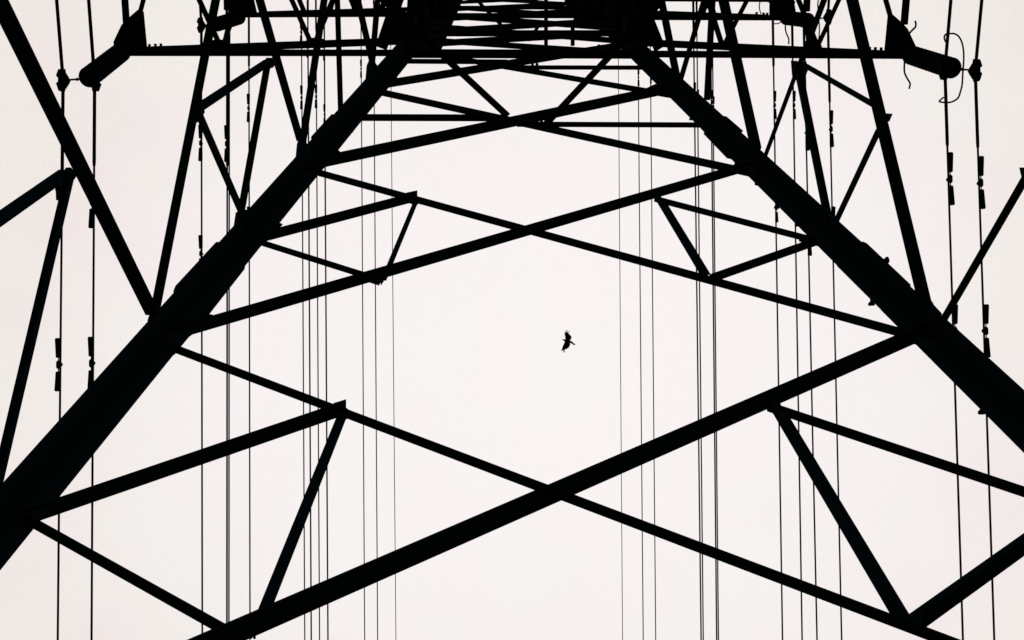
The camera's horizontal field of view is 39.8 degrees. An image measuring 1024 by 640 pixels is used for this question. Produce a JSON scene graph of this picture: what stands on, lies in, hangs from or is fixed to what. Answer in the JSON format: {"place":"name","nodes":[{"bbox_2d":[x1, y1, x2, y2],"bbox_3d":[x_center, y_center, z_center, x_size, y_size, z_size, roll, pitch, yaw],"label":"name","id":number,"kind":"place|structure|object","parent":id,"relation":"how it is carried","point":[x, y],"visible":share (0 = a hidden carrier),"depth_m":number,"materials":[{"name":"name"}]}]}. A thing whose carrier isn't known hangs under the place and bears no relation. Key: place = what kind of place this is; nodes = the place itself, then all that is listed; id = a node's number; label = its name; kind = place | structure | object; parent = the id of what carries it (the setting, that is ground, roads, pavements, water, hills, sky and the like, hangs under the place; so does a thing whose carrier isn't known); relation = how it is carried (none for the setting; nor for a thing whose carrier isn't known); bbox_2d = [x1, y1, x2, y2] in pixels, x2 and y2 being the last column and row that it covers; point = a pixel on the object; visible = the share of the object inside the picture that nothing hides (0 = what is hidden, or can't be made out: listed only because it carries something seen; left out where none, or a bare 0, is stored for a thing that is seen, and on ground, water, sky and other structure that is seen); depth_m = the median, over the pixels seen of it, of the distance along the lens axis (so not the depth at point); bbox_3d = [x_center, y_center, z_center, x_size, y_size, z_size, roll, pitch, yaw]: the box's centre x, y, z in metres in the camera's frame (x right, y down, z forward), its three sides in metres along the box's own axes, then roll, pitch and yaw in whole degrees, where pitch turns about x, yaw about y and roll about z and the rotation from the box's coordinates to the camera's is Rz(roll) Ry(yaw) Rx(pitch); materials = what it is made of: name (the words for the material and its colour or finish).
{"place":"outdoors","nodes":[
{"label":"outdoors","id":0,"kind":"place"},
{"bbox_2d":[0,0,1023,639],"label":"sky","id":1,"kind":"structure","parent":0,"point":[482,371],"materials":[{"name":"white"}]},
{"bbox_2d":[561,330,574,352],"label":"crow","id":2,"kind":"object","parent":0,"point":[567,342],"visible":1,"depth_m":62.01,"materials":[{"name":"black"}]},
{"bbox_3d":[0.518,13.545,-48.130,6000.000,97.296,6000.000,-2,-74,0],"label":"ground","id":3,"kind":"structure","parent":0,"visible":0},
{"bbox_2d":[0,0,1023,639],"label":"lattice tower","id":4,"kind":"structure","parent":3,"relation":"on","point":[44,472],"depth_m":11.49,"materials":[{"name":"black metal"}]},
{"bbox_2d":[56,43,130,91],"bbox_3d":[-5.802,-3.565,19.855,0.596,2.149,0.505,-2,-74,0],"label":"insulator string","id":5,"kind":"object","parent":4,"relation":"hanging from","point":[110,60],"visible":0.98,"depth_m":19.24,"materials":[{"name":"ceramic"}]},
{"bbox_2d":[54,0,64,639],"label":"conductor","id":6,"kind":"object","parent":5,"relation":"hanging from","point":[58,352],"visible":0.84,"depth_m":18.72,"materials":[{"name":"black metal"}]},
{"bbox_2d":[87,0,95,639],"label":"conductor","id":7,"kind":"object","parent":5,"relation":"hanging from","point":[91,224],"visible":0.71,"depth_m":18.73,"materials":[{"name":"black metal"}]},
{"bbox_2d":[197,11,245,32],"bbox_3d":[-5.741,-5.955,28.222,0.677,2.155,0.308,-2,-74,0],"label":"insulator string","id":8,"kind":"object","parent":4,"relation":"hanging from","point":[238,17],"visible":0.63,"depth_m":27.34,"materials":[{"name":"ceramic"}]},
{"bbox_2d":[198,7,202,632],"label":"conductor","id":9,"kind":"object","parent":8,"relation":"hanging from","point":[200,158],"visible":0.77,"depth_m":26.97,"materials":[{"name":"black metal"}]},
{"bbox_2d":[224,0,228,622],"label":"conductor","id":10,"kind":"object","parent":8,"relation":"hanging from","point":[226,137],"visible":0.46,"depth_m":27.02,"materials":[{"name":"black metal"}]},
{"bbox_2d":[390,45,395,632],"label":"earth wire","id":11,"kind":"object","parent":4,"relation":"attached to","point":[393,368],"visible":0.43,"depth_m":63.24,"materials":[{"name":"grey metal"}]},
{"bbox_2d":[618,59,622,639],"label":"earth wire","id":12,"kind":"object","parent":4,"relation":"attached to","point":[620,361],"visible":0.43,"depth_m":63.37,"materials":[{"name":"grey metal"}]},
{"bbox_2d":[780,9,831,26],"bbox_3d":[5.809,-6.022,28.142,0.664,2.155,0.412,-2,-74,0],"label":"insulator string","id":13,"kind":"object","parent":4,"relation":"hanging from","point":[791,18],"visible":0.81,"depth_m":27.82,"materials":[{"name":"ceramic"}]},
{"bbox_2d":[802,0,817,639],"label":"conductor","id":14,"kind":"object","parent":13,"relation":"hanging from","point":[807,147],"visible":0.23,"depth_m":26.90,"materials":[{"name":"black metal"}]},
{"bbox_2d":[827,0,841,639],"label":"conductor","id":15,"kind":"object","parent":13,"relation":"hanging from","point":[833,208],"visible":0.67,"depth_m":26.94,"materials":[{"name":"black metal"}]},
{"bbox_2d":[902,45,981,81],"bbox_3d":[5.986,-3.628,19.909,0.586,2.157,0.313,3,-74,-1],"label":"insulator string","id":16,"kind":"object","parent":4,"relation":"hanging from","point":[924,59],"visible":0.97,"depth_m":19.30,"materials":[{"name":"ceramic"}]},
{"bbox_2d":[903,62,910,88],"bbox_3d":[5.787,-3.596,20.762,0.068,0.140,0.416,-14,-75,3],"label":"loose wire","id":17,"kind":"object","parent":16,"relation":"hanging from","point":[908,80],"visible":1,"depth_m":20.75,"materials":[{"name":"black metal"}]},
{"bbox_2d":[944,0,963,639],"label":"conductor","id":18,"kind":"object","parent":16,"relation":"hanging from","point":[951,198],"visible":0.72,"depth_m":18.76,"materials":[{"name":"black metal"}]},
{"bbox_2d":[938,33,964,102],"bbox_3d":[5.819,-3.324,18.693,0.307,0.268,0.906,4,-74,-2],"label":"loose wire","id":19,"kind":"object","parent":18,"relation":"attached to","point":[957,98],"visible":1,"depth_m":18.68,"materials":[{"name":"black metal"}]},
{"bbox_2d":[974,0,994,639],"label":"conductor","id":20,"kind":"object","parent":16,"relation":"hanging from","point":[985,307],"visible":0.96,"depth_m":18.76,"materials":[{"name":"black metal"}]},
{"bbox_3d":[-6.773,-8.202,36.008,0.657,2.058,0.322,-2,-74,0],"label":"insulator string","id":21,"kind":"object","parent":4,"relation":"hanging from","visible":0},
{"bbox_2d":[228,5,230,621],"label":"conductor","id":22,"kind":"object","parent":21,"relation":"hanging from","point":[229,378],"visible":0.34,"depth_m":34.68,"materials":[{"name":"black metal"}]},
{"bbox_2d":[247,18,250,639],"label":"conductor","id":23,"kind":"object","parent":21,"relation":"hanging from","point":[248,115],"visible":0.62,"depth_m":34.73,"materials":[{"name":"black metal"}]},
{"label":"insulator string","id":24,"kind":"object","parent":4,"relation":"hanging from","visible":0},
{"bbox_2d":[300,9,304,639],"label":"conductor","id":25,"kind":"object","parent":24,"relation":"hanging from","point":[301,93],"visible":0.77,"depth_m":41.43,"materials":[{"name":"black metal"}]},
{"bbox_2d":[315,0,319,639],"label":"conductor","id":26,"kind":"object","parent":24,"relation":"hanging from","point":[317,328],"visible":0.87,"depth_m":41.41,"materials":[{"name":"black metal"}]},
{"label":"insulator string","id":27,"kind":"object","parent":4,"relation":"hanging from","visible":0},
{"bbox_2d":[306,0,311,639],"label":"conductor","id":28,"kind":"object","parent":27,"relation":"hanging from","point":[307,57],"visible":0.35,"depth_m":48.03,"materials":[{"name":"black metal"}]},
{"bbox_2d":[323,27,328,639],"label":"conductor","id":29,"kind":"object","parent":27,"relation":"hanging from","point":[324,111],"visible":0.59,"depth_m":48.06,"materials":[{"name":"black metal"}]},
{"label":"insulator string","id":30,"kind":"object","parent":4,"relation":"hanging from","visible":0},
{"bbox_2d":[360,0,364,639],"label":"conductor","id":31,"kind":"object","parent":30,"relation":"hanging from","point":[362,344],"visible":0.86,"depth_m":54.71,"materials":[{"name":"black metal"}]},
{"bbox_2d":[373,0,377,639],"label":"conductor","id":32,"kind":"object","parent":30,"relation":"hanging from","point":[375,376],"visible":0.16,"depth_m":54.68,"materials":[{"name":"black metal"}]},
{"bbox_3d":[6.715,-8.215,36.149,0.656,2.058,0.322,-2,-74,0],"label":"insulator string","id":33,"kind":"object","parent":4,"relation":"hanging from","visible":0},
{"bbox_2d":[772,21,782,639],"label":"conductor","id":34,"kind":"object","parent":33,"relation":"hanging from","point":[774,118],"visible":0.73,"depth_m":34.88,"materials":[{"name":"black metal"}]},
{"bbox_2d":[791,26,802,639],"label":"conductor","id":35,"kind":"object","parent":33,"relation":"hanging from","point":[793,91],"visible":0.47,"depth_m":34.90,"materials":[{"name":"black metal"}]},
{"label":"insulator string","id":36,"kind":"object","parent":4,"relation":"hanging from","visible":0},
{"bbox_2d":[692,2,701,639],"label":"conductor","id":37,"kind":"object","parent":36,"relation":"hanging from","point":[693,22],"visible":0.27,"depth_m":41.51,"materials":[{"name":"black metal"}]},
{"bbox_2d":[710,79,716,639],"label":"conductor","id":38,"kind":"object","parent":36,"relation":"hanging from","point":[711,97],"visible":0.56,"depth_m":41.49,"materials":[{"name":"black metal"}]},
{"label":"insulator string","id":39,"kind":"object","parent":4,"relation":"hanging from","visible":0},
{"bbox_2d":[696,2,703,639],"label":"conductor","id":40,"kind":"object","parent":39,"relation":"hanging from","point":[700,352],"visible":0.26,"depth_m":48.18,"materials":[{"name":"black metal"}]},
{"bbox_2d":[712,60,718,639],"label":"conductor","id":41,"kind":"object","parent":39,"relation":"hanging from","point":[713,99],"visible":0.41,"depth_m":48.14,"materials":[{"name":"black metal"}]},
{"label":"insulator string","id":42,"kind":"object","parent":4,"relation":"hanging from","visible":0},
{"bbox_2d":[637,70,643,639],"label":"conductor","id":43,"kind":"object","parent":42,"relation":"hanging from","point":[640,361],"visible":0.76,"depth_m":54.81,"materials":[{"name":"black metal"}]},
{"bbox_2d":[650,47,655,639],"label":"conductor","id":44,"kind":"object","parent":42,"relation":"hanging from","point":[653,365],"visible":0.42,"depth_m":54.81,"materials":[{"name":"black metal"}]}
]}

